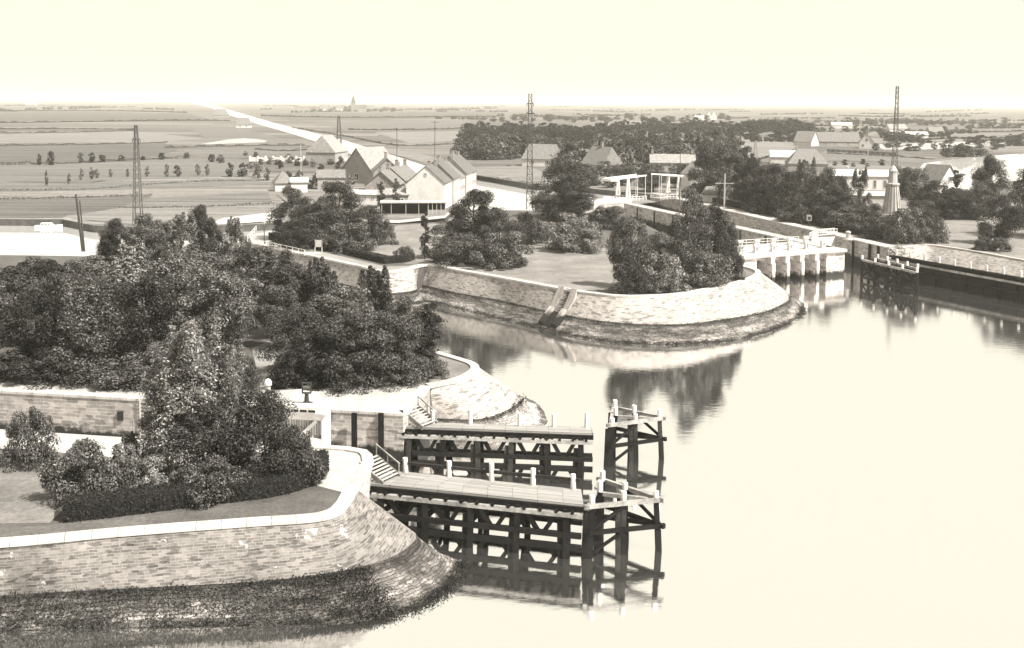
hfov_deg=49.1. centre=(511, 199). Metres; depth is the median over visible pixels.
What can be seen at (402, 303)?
tree
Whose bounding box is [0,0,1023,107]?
sky
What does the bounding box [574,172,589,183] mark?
tree
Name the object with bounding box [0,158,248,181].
field
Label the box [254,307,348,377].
tree
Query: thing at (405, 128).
hedge
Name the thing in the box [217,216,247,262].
tree
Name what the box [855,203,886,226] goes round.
tree
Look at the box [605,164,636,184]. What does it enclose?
tree
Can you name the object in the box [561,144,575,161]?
tree
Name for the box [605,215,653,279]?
tree
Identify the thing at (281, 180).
hut
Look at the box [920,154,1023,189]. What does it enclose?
water
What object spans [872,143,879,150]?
tree
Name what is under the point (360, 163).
house
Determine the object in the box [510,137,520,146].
tree
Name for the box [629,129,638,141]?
tree
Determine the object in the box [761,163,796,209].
tree
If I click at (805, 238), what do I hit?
windlass
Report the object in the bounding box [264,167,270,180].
tree
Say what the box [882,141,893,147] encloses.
tree
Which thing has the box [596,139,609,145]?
tree
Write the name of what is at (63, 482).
shrub
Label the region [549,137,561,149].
tree
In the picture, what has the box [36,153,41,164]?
tree
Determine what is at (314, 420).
lock gate
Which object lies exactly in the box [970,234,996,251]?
shrub
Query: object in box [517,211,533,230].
shrub
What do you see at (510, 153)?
tree
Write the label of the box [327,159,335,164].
tree
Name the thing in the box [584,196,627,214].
arch bridge
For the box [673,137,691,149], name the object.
tree
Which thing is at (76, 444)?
tree
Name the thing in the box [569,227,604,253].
shrub
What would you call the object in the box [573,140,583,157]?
tree
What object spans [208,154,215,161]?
tree
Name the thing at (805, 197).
tree
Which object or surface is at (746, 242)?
railing
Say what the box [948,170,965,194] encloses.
tree
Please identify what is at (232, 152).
field
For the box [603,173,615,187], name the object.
tree
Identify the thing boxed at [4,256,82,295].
tree
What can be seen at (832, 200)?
tree
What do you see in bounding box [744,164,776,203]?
tree
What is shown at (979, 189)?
tree
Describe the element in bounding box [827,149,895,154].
fence
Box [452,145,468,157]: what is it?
tree
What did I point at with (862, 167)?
field
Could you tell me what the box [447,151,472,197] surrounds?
house
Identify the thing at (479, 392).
stone embankment
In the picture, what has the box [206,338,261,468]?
tree
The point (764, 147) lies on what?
house
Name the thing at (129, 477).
shrub
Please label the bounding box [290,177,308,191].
shed
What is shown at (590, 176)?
tree
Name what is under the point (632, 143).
tree
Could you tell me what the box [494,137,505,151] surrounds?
tree
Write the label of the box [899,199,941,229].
tree
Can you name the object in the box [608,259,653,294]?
shrub
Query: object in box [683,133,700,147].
tree
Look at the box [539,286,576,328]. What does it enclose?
stone stairs
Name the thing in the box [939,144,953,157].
tree
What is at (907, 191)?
tree
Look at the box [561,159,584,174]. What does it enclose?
tree
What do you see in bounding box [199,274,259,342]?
tree
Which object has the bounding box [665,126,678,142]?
tree
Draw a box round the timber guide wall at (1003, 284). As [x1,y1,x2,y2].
[889,249,1023,301]
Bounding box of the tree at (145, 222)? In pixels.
[120,213,169,263]
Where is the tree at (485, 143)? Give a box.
[476,139,493,159]
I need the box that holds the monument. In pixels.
[881,165,900,218]
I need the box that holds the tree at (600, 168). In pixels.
[596,161,612,175]
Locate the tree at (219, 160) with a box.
[216,154,224,162]
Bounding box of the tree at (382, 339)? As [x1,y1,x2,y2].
[355,309,428,380]
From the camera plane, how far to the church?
2757.45 m
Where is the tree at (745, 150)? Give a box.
[738,146,754,160]
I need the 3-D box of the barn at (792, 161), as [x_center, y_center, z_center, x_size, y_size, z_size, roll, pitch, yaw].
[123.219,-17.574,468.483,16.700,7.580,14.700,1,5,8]
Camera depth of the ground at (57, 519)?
71.89 m
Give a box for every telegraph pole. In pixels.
[75,194,83,251]
[79,200,84,251]
[679,149,680,205]
[715,174,733,206]
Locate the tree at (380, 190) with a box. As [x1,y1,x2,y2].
[376,181,385,208]
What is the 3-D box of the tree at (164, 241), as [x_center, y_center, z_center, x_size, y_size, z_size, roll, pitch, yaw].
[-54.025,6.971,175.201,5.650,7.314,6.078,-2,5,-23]
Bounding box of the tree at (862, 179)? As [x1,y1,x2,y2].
[849,167,872,208]
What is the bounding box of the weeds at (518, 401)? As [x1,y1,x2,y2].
[438,393,527,421]
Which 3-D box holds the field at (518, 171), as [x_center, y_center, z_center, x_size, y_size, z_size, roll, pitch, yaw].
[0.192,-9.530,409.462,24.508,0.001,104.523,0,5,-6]
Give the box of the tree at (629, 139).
[622,137,636,146]
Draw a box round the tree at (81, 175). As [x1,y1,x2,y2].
[78,168,83,179]
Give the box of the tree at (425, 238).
[419,211,430,258]
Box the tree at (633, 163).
[631,158,643,179]
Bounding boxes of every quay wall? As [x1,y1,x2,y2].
[0,176,650,233]
[0,385,429,470]
[257,444,373,500]
[650,193,897,269]
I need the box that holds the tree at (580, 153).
[573,149,585,160]
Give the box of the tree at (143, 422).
[133,356,188,470]
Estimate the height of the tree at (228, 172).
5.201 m
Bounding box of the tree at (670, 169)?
[666,163,679,180]
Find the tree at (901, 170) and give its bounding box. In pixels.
[887,165,912,198]
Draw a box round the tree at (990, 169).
[969,154,1012,214]
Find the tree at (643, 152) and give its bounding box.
[635,141,652,166]
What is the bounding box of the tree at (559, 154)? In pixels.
[550,145,569,156]
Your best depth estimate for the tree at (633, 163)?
383.52 m
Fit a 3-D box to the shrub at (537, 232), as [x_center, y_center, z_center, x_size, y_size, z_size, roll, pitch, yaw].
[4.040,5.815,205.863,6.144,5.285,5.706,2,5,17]
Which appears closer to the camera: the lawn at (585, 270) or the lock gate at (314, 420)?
the lock gate at (314, 420)
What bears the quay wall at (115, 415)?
on the ground at (256, 337)
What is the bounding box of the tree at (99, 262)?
[63,255,110,294]
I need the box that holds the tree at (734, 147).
[729,145,740,154]
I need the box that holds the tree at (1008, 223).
[974,192,1023,241]
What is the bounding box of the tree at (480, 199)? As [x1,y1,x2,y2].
[449,188,497,253]
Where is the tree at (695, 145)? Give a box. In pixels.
[688,143,698,150]
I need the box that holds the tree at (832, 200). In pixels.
[819,186,859,223]
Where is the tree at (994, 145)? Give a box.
[989,143,999,149]
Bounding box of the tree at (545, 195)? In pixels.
[529,190,564,218]
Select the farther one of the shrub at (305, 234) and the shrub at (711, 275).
the shrub at (305, 234)
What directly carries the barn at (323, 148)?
on the ground at (179, 128)
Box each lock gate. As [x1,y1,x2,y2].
[273,402,330,444]
[809,228,836,245]
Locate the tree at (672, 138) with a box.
[667,131,682,145]
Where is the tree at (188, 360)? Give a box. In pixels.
[135,315,237,474]
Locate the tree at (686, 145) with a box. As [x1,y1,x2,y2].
[682,144,695,153]
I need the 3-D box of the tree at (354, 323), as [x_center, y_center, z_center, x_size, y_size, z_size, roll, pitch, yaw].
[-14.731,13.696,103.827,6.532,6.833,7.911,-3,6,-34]
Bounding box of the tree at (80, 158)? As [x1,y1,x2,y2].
[77,152,83,162]
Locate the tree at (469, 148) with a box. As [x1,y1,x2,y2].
[463,140,476,158]
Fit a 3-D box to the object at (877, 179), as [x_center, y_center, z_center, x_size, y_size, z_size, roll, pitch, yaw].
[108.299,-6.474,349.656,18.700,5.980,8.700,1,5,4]
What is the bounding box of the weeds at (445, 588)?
[347,558,475,626]
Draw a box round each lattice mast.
[132,125,142,225]
[336,116,341,143]
[526,93,534,209]
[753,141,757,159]
[891,86,898,175]
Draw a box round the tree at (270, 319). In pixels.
[254,283,307,349]
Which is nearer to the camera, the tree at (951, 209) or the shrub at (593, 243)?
the shrub at (593, 243)
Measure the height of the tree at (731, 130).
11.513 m
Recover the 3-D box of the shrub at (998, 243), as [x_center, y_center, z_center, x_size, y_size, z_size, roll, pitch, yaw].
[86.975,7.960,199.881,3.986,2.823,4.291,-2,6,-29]
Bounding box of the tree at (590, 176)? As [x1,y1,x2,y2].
[566,163,596,184]
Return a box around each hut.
[271,171,290,190]
[701,186,718,201]
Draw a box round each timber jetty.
[369,457,583,558]
[397,409,593,478]
[860,254,918,294]
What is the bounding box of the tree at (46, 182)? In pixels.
[45,170,47,184]
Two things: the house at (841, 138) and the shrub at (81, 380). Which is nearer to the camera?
the shrub at (81, 380)
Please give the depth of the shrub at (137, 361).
101.25 m
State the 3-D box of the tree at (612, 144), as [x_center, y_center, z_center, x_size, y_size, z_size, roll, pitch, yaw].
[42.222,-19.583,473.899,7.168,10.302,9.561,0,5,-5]
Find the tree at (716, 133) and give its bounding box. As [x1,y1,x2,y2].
[703,130,720,149]
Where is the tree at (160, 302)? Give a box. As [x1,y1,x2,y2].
[95,272,194,371]
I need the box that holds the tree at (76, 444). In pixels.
[67,437,87,470]
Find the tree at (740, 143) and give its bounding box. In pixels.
[738,141,747,155]
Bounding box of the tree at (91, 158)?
[88,152,95,161]
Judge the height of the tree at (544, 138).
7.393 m
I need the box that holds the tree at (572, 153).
[561,150,580,162]
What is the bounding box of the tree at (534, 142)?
[525,134,536,146]
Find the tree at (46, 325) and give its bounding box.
[0,285,67,370]
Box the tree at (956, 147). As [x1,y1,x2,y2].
[951,145,965,156]
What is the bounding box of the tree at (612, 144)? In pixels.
[604,142,618,148]
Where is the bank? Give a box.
[401,156,551,184]
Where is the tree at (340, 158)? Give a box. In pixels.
[338,156,344,162]
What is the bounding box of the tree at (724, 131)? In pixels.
[719,127,728,141]
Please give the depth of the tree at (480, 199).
186.18 m
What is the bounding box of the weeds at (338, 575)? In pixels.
[0,560,379,602]
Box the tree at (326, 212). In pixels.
[285,200,349,239]
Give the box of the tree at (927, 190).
[914,179,954,216]
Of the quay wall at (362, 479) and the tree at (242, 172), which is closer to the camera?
the quay wall at (362, 479)
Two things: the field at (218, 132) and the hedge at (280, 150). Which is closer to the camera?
the hedge at (280, 150)
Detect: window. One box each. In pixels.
[354,173,358,180]
[873,180,876,187]
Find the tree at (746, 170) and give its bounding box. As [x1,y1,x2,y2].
[731,157,761,202]
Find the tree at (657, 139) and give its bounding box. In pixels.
[653,134,666,148]
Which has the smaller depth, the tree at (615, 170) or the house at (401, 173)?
the house at (401, 173)
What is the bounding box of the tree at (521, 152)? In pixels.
[518,142,526,157]
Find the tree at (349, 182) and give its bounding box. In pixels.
[345,174,356,188]
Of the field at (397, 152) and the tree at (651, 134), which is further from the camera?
the tree at (651, 134)
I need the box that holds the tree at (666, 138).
[662,132,677,144]
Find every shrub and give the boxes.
[0,349,61,381]
[0,406,61,472]
[10,347,117,389]
[33,439,122,507]
[85,345,188,392]
[94,442,156,491]
[95,230,120,259]
[141,447,201,486]
[173,451,251,509]
[184,348,228,390]
[201,230,228,260]
[239,355,262,388]
[264,343,328,391]
[267,224,322,251]
[267,424,327,489]
[316,348,382,396]
[317,221,378,254]
[359,348,434,391]
[370,218,398,244]
[392,246,413,254]
[416,347,449,379]
[424,235,488,268]
[469,230,534,270]
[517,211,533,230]
[519,217,549,244]
[540,211,602,252]
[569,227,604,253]
[586,205,621,230]
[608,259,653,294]
[628,250,691,292]
[677,250,735,287]
[715,248,744,280]
[742,194,775,213]
[774,198,833,223]
[822,205,868,227]
[857,213,893,240]
[882,207,932,245]
[918,215,950,243]
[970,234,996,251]
[989,237,1013,251]
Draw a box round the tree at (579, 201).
[547,181,598,218]
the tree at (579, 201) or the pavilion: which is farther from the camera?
the pavilion
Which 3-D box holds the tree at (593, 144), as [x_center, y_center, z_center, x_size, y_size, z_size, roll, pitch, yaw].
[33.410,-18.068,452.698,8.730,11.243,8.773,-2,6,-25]
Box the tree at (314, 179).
[312,173,316,186]
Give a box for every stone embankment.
[0,486,464,631]
[237,266,547,425]
[244,243,803,344]
[888,244,1023,276]
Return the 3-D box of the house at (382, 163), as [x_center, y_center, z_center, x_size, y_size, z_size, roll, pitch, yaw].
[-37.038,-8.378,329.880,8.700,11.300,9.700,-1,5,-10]
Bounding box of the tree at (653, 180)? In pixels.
[633,163,669,190]
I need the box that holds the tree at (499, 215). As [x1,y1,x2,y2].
[468,207,528,257]
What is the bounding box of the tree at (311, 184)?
[307,179,313,187]
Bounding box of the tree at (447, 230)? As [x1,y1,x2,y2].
[427,219,478,251]
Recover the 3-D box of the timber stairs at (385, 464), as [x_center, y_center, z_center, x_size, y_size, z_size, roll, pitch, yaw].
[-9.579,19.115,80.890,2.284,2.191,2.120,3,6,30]
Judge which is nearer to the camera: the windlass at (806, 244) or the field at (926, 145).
the windlass at (806, 244)
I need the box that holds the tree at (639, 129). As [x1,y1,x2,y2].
[632,128,644,140]
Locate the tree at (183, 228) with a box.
[160,212,197,265]
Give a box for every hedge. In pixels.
[0,119,229,122]
[0,127,132,129]
[0,129,133,133]
[0,179,265,190]
[0,193,151,199]
[1,141,166,145]
[1,156,184,164]
[8,109,187,112]
[61,449,329,522]
[118,202,273,207]
[165,143,304,147]
[255,148,306,150]
[261,115,497,117]
[268,232,333,251]
[292,127,454,145]
[333,245,415,263]
[348,127,463,129]
[476,175,525,182]
[827,152,930,158]
[895,129,1021,132]
[901,136,1019,140]
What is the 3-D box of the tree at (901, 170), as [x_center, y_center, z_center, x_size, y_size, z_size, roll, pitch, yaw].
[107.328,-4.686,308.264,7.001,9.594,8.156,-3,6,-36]
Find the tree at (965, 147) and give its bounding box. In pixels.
[954,143,970,156]
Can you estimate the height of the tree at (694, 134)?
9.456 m
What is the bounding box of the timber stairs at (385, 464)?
[359,444,400,483]
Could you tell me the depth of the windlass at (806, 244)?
200.88 m
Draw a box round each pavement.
[0,377,424,409]
[249,445,361,491]
[348,199,460,222]
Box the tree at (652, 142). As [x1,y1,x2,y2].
[647,136,663,146]
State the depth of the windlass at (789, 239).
206.28 m
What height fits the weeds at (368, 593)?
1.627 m
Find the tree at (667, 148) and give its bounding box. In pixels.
[658,146,672,153]
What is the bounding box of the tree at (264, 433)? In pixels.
[219,386,312,474]
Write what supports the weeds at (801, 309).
on the stone embankment at (754, 293)
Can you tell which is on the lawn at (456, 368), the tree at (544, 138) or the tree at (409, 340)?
the tree at (409, 340)
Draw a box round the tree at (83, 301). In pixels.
[49,281,138,376]
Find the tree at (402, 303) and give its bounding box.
[388,293,441,351]
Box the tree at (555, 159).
[550,157,565,175]
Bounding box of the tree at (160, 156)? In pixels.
[158,153,166,159]
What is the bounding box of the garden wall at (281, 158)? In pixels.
[249,156,349,160]
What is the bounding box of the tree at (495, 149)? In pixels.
[478,139,501,159]
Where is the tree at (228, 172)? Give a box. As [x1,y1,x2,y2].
[225,162,233,176]
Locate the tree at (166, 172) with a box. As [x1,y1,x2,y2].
[164,164,168,176]
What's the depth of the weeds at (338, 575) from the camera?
67.02 m
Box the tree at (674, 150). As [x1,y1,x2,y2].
[669,147,687,153]
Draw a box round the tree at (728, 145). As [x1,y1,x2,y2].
[719,142,735,163]
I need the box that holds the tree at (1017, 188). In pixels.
[1007,168,1023,235]
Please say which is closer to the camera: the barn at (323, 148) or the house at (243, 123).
the barn at (323, 148)
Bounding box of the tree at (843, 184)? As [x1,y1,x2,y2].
[822,175,853,209]
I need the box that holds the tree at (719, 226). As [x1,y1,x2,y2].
[697,199,730,267]
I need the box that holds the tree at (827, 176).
[806,166,839,218]
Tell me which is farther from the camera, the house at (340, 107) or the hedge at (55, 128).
the house at (340, 107)
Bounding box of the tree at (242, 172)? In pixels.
[237,163,247,176]
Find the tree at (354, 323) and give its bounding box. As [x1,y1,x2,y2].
[309,312,387,379]
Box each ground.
[0,101,1023,226]
[0,255,438,434]
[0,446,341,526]
[241,210,754,294]
[664,193,1023,258]
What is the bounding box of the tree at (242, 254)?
[213,247,258,287]
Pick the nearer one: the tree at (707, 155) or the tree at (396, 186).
the tree at (396, 186)
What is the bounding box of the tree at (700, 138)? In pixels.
[691,134,705,144]
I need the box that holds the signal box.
[806,215,811,225]
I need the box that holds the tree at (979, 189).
[961,180,993,219]
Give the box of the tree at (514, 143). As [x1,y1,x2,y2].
[509,139,520,157]
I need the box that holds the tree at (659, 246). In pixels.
[632,231,674,268]
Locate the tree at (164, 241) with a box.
[149,221,184,262]
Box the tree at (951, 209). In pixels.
[927,188,976,219]
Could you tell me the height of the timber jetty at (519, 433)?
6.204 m
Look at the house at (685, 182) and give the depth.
332.47 m
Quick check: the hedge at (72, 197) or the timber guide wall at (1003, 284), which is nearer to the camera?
the timber guide wall at (1003, 284)
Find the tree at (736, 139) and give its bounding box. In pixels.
[731,131,742,145]
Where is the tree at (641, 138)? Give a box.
[637,130,646,142]
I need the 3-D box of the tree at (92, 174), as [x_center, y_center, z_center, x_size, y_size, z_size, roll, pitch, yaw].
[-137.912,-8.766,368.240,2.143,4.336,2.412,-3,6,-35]
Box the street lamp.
[263,220,265,243]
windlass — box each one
[752,244,759,252]
[754,239,759,243]
[769,243,776,251]
[770,238,776,242]
[786,237,792,244]
[786,242,793,250]
[802,236,808,243]
[803,241,809,248]
[819,239,825,247]
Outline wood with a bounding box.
[453,117,1023,145]
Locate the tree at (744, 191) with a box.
[731,182,768,203]
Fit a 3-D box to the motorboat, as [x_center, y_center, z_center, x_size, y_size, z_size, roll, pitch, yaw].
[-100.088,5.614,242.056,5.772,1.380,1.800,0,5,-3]
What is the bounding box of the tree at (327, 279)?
[302,256,345,335]
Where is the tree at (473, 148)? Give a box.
[472,141,482,159]
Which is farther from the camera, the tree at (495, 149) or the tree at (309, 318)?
the tree at (495, 149)
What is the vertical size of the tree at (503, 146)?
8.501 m
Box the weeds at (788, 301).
[437,288,793,325]
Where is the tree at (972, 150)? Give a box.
[968,146,975,156]
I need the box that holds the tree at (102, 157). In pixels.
[99,155,105,161]
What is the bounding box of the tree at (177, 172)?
[173,165,181,176]
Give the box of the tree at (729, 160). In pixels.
[713,150,747,201]
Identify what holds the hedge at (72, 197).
on the ground at (179, 128)
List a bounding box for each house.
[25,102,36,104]
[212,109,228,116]
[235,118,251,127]
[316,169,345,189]
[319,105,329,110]
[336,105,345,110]
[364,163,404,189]
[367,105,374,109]
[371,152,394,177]
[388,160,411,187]
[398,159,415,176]
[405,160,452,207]
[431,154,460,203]
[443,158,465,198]
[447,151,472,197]
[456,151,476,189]
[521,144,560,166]
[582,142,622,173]
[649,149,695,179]
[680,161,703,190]
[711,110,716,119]
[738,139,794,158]
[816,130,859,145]
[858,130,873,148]
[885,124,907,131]
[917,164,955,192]
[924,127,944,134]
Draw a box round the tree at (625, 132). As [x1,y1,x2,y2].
[616,130,633,142]
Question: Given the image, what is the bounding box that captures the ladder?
[139,393,147,436]
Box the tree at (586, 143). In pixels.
[580,134,591,148]
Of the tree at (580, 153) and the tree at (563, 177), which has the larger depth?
the tree at (580, 153)
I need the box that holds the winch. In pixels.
[301,382,312,403]
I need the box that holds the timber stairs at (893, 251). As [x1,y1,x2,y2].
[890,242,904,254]
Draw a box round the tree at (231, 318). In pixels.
[171,269,257,361]
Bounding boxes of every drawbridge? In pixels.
[602,174,646,201]
[650,173,689,199]
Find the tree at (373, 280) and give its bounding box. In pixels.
[356,265,395,340]
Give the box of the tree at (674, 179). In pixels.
[670,164,687,186]
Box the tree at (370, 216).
[341,204,386,238]
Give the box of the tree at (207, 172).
[204,164,209,174]
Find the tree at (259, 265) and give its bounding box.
[241,245,297,317]
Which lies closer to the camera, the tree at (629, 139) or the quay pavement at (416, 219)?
the quay pavement at (416, 219)
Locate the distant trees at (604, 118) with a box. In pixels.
[0,104,1023,125]
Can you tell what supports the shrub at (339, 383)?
on the ground at (256, 337)
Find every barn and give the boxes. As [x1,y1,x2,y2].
[305,135,347,162]
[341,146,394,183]
[784,149,828,167]
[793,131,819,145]
[830,122,852,127]
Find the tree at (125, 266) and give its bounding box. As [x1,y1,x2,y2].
[93,243,170,339]
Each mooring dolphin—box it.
[581,470,665,558]
[604,399,666,466]
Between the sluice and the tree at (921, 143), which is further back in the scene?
the tree at (921, 143)
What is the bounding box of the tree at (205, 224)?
[185,204,219,261]
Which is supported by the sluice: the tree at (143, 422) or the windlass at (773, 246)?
the windlass at (773, 246)
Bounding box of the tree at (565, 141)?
[557,138,568,146]
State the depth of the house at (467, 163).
325.14 m
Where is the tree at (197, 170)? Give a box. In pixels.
[195,163,200,174]
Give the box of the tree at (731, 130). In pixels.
[724,128,738,144]
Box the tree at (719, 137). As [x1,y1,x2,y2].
[715,134,730,143]
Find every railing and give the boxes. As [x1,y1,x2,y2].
[258,240,304,255]
[735,236,798,244]
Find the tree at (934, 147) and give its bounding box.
[931,142,937,149]
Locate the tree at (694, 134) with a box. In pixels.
[689,132,701,145]
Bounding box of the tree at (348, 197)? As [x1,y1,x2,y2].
[317,179,363,234]
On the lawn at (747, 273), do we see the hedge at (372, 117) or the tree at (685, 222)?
the tree at (685, 222)
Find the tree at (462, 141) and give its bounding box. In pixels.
[449,138,471,158]
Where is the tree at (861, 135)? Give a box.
[859,130,864,137]
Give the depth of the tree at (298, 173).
348.54 m
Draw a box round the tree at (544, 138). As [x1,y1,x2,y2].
[539,136,552,143]
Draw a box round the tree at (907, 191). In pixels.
[898,167,936,207]
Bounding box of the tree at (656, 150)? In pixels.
[645,147,662,164]
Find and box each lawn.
[0,462,61,522]
[351,223,620,289]
[375,346,469,382]
[625,270,753,292]
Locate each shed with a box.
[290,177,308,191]
[351,190,376,204]
[376,188,408,207]
[769,150,795,163]
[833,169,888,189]
[838,191,884,199]
[903,131,928,137]
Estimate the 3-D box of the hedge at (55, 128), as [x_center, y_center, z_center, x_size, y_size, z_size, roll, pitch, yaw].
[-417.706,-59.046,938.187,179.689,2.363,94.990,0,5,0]
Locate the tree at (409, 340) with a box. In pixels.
[395,322,421,361]
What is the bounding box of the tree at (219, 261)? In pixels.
[180,249,243,296]
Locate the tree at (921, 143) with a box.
[918,139,924,146]
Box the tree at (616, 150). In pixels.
[614,148,624,155]
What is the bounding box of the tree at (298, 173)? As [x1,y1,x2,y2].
[295,170,302,176]
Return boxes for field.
[0,112,210,119]
[0,131,202,142]
[0,143,185,159]
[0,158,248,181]
[0,178,260,191]
[0,195,149,217]
[71,205,273,226]
[121,192,272,206]
[174,147,305,156]
[188,125,290,143]
[203,138,265,143]
[255,111,495,120]
[313,120,471,129]
[375,131,459,142]
[385,148,435,164]
[474,166,558,183]
[606,120,657,125]
[820,150,920,162]
[828,164,919,175]
[879,141,1006,148]
[907,125,1023,132]
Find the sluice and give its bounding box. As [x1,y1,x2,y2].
[698,242,846,281]
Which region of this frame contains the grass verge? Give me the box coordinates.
[712,197,928,241]
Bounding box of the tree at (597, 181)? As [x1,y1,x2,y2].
[588,167,603,185]
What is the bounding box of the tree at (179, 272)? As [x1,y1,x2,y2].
[140,250,218,331]
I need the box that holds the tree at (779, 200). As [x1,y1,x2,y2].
[767,180,804,210]
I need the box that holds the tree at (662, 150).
[658,148,666,153]
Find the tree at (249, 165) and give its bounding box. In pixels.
[245,162,254,168]
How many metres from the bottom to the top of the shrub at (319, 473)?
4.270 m
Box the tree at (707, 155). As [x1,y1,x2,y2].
[686,139,733,193]
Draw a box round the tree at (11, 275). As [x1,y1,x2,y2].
[0,266,50,324]
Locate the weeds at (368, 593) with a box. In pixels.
[275,575,400,628]
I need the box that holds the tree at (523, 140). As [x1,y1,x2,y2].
[518,137,531,157]
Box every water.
[0,179,658,255]
[0,208,1023,647]
[0,429,185,459]
[193,103,424,172]
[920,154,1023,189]
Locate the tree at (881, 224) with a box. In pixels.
[877,220,909,241]
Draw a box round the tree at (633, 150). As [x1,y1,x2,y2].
[627,142,642,159]
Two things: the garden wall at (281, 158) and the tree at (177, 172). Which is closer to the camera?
the tree at (177, 172)
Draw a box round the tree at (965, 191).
[956,188,979,218]
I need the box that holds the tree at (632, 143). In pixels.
[625,141,641,156]
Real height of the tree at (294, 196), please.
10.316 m
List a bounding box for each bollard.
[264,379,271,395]
[843,231,852,239]
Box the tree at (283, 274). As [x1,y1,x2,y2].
[257,262,317,327]
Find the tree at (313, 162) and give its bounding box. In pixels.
[310,158,315,166]
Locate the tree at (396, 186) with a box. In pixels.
[391,178,401,199]
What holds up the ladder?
attached to the quay wall at (115, 415)
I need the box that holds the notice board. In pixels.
[315,240,321,246]
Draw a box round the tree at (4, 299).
[0,282,29,358]
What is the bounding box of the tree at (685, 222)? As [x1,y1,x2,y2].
[666,185,713,274]
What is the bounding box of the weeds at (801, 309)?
[429,300,807,344]
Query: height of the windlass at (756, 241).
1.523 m
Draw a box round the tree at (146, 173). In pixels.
[144,166,149,176]
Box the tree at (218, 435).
[159,396,257,471]
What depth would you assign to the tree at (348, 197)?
215.84 m
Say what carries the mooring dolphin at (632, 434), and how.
in the water at (840, 464)
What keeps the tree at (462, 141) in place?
on the ground at (179, 128)
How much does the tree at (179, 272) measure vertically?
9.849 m
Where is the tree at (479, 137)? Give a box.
[474,135,483,142]
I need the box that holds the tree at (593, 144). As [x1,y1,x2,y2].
[589,141,599,147]
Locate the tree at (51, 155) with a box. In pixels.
[46,151,54,164]
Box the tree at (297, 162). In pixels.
[294,158,301,165]
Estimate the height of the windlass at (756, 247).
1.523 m
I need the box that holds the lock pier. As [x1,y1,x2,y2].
[624,203,834,246]
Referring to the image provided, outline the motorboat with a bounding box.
[34,222,62,227]
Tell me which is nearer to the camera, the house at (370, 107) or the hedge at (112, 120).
the hedge at (112, 120)
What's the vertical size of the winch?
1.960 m
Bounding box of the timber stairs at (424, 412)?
[409,396,437,429]
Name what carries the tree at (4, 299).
on the ground at (256, 337)
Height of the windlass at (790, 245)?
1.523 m
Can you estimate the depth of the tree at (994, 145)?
663.08 m
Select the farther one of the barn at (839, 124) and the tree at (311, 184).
the barn at (839, 124)
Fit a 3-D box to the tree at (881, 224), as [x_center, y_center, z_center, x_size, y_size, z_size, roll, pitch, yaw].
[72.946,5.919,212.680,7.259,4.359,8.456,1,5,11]
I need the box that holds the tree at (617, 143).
[610,141,625,153]
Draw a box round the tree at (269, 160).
[266,157,274,163]
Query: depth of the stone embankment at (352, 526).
67.57 m
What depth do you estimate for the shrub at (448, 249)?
178.10 m
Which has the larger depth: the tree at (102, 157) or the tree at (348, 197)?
the tree at (102, 157)
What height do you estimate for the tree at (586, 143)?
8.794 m
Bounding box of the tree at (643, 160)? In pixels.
[636,158,647,177]
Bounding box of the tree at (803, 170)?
[782,157,816,204]
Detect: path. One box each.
[249,231,321,253]
[252,341,278,390]
[268,239,584,290]
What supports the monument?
on the ground at (963, 234)
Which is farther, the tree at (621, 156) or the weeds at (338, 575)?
the tree at (621, 156)
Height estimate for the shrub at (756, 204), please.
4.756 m
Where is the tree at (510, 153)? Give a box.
[501,140,520,159]
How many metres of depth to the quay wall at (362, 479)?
79.82 m
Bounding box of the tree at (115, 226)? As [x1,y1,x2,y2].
[98,218,131,258]
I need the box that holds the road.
[213,212,273,224]
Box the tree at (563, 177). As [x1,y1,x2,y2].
[528,160,590,218]
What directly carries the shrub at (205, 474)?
on the ground at (57, 519)
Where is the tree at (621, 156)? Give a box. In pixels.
[618,145,633,163]
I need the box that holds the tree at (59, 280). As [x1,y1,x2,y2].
[19,266,106,345]
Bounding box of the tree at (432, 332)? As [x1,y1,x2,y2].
[412,303,447,375]
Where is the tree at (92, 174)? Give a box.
[89,167,95,178]
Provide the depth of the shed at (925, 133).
890.35 m
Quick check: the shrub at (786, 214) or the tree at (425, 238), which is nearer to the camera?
the tree at (425, 238)
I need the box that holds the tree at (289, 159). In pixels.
[284,153,294,162]
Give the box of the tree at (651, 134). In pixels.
[644,131,655,143]
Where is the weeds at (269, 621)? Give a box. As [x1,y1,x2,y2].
[0,585,308,636]
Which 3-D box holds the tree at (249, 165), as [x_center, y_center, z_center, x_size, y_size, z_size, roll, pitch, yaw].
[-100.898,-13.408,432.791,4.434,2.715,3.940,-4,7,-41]
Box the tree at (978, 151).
[973,144,988,156]
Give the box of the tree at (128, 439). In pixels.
[121,431,141,467]
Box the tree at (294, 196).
[265,186,314,233]
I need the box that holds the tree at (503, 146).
[496,142,510,159]
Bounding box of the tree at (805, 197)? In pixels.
[791,179,835,219]
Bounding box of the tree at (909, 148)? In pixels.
[902,144,913,150]
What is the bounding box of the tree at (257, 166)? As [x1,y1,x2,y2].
[252,164,262,177]
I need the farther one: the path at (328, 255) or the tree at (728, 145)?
the tree at (728, 145)
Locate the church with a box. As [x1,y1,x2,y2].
[351,95,366,111]
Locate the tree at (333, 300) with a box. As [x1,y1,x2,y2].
[305,284,385,357]
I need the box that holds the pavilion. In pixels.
[380,200,446,213]
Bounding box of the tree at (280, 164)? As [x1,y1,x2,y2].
[278,160,283,168]
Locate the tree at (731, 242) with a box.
[723,221,744,271]
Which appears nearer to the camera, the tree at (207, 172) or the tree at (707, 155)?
the tree at (707, 155)
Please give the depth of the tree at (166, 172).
382.21 m

